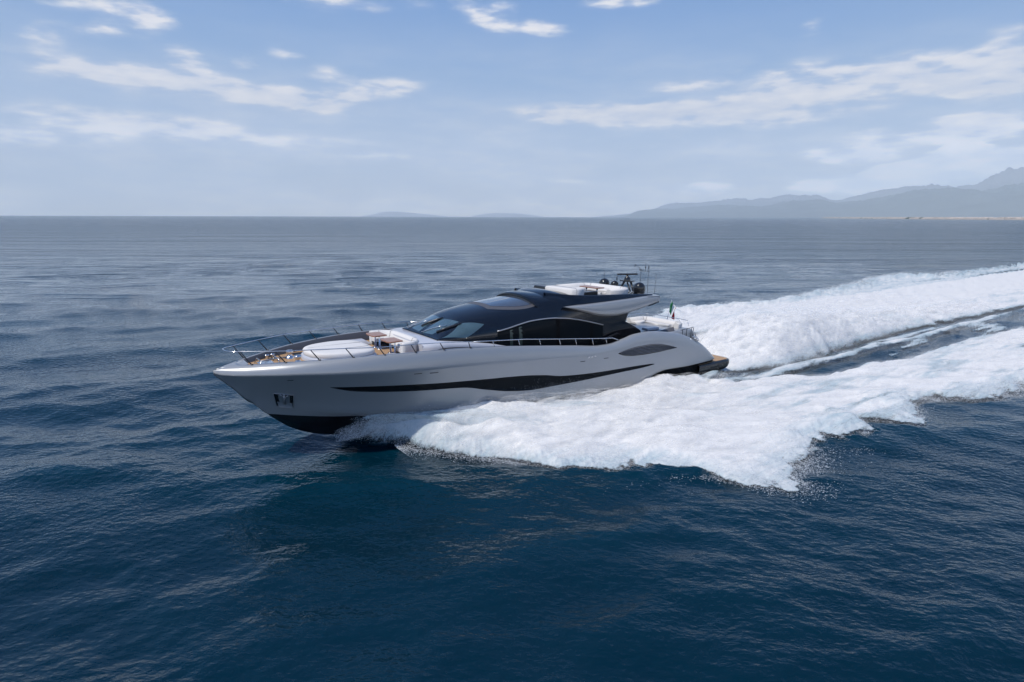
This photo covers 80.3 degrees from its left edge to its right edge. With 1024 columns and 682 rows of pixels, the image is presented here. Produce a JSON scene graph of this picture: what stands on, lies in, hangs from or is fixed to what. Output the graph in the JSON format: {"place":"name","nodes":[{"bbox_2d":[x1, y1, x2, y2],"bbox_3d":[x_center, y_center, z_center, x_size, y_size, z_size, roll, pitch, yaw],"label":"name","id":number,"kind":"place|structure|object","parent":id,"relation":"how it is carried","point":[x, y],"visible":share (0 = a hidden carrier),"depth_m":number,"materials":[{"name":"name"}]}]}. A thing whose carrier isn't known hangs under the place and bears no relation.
{"place":"outdoors","nodes":[
{"label":"outdoors","id":0,"kind":"place"},
{"bbox_2d":[362,212,447,216],"bbox_3d":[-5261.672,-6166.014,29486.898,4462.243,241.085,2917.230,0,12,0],"label":"island","id":1,"kind":"structure","parent":0,"point":[393,214],"depth_m":29045.13,"materials":[{"name":"grey stone"}]},
{"bbox_2d":[471,213,541,216],"bbox_3d":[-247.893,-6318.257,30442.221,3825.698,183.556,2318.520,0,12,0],"label":"island","id":2,"kind":"structure","parent":0,"point":[503,215],"depth_m":30040.47,"materials":[{"name":"grey stone"}]},
{"bbox_2d":[0,216,1023,681],"bbox_3d":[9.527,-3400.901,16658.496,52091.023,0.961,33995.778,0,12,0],"label":"sea","id":3,"kind":"structure","parent":0,"point":[172,508],"depth_m":22.33,"materials":[{"name":"liquid"}]},
{"bbox_2d":[213,264,728,433],"bbox_3d":[0.272,0.247,33.737,30.710,8.500,7.078,-8,14,-35],"label":"yacht","id":4,"kind":"object","parent":3,"relation":"on","point":[535,338],"visible":0.98,"depth_m":29.67,"materials":[{"name":"grey paint"}]},
{"bbox_2d":[330,364,653,391],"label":"hull window","id":5,"kind":"structure","parent":4,"relation":"in","point":[531,382],"depth_m":29.63,"materials":[{"name":"black glass"}]},
{"bbox_2d":[497,319,602,345],"bbox_3d":[2.186,-0.285,31.924,7.031,1.820,0.117,-8,14,-34],"label":"side window","id":6,"kind":"structure","parent":4,"relation":"in","point":[549,331],"depth_m":31.82,"materials":[{"name":"black glass"}]},
{"bbox_2d":[667,300,675,318],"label":"ensign","id":7,"kind":"object","parent":4,"relation":"attached to","point":[672,308],"visible":0.96,"depth_m":40.91,"materials":[{"name":"multicoloured fabric"}]},
{"bbox_2d":[334,270,1023,502],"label":"spray","id":8,"kind":"object","parent":3,"relation":"on","point":[724,376],"visible":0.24,"depth_m":27.64,"materials":[{"name":"liquid"}]},
{"bbox_2d":[360,262,1023,490],"bbox_3d":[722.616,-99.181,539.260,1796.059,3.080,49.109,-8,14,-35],"label":"foam","id":9,"kind":"object","parent":3,"relation":"on","point":[702,418],"visible":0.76,"depth_m":35.46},
{"bbox_2d":[0,0,1023,216],"label":"sky","id":10,"kind":"structure","parent":0,"point":[450,108],"materials":[{"name":"blue"}]},
{"bbox_2d":[600,167,1023,216],"bbox_3d":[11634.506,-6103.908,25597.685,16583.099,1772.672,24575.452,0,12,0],"label":"mountains","id":11,"kind":"structure","parent":0,"point":[1009,176],"depth_m":21606.93,"materials":[{"name":"grey stone"}]},
{"bbox_2d":[625,182,1023,217],"bbox_3d":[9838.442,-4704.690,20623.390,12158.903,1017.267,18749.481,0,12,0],"label":"hills","id":12,"kind":"structure","parent":0,"point":[1005,201],"depth_m":16002.71,"materials":[{"name":"grey stone"}]},
{"bbox_2d":[828,218,992,219],"bbox_3d":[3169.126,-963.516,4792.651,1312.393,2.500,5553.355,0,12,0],"label":"beach","id":13,"kind":"structure","parent":0,"point":[931,219],"depth_m":3708.80,"materials":[{"name":"beige sand"}]},
{"bbox_2d":[823,217,1023,219],"bbox_3d":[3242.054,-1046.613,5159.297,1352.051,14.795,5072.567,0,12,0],"label":"coastal town","id":14,"kind":"object","parent":13,"relation":"on","point":[1008,218],"visible":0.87,"depth_m":3879.12},
{"label":"water","id":15,"kind":"structure","parent":0,"visible":0},
{"bbox_2d":[366,399,619,425],"bbox_3d":[-1.727,3.114,32.358,16.532,1.635,12.009,-8,14,-35],"label":"spray sheet","id":16,"kind":"object","parent":15,"relation":"on","point":[467,415],"visible":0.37,"depth_m":28.14,"materials":[{"name":"white liquid"}]}
]}

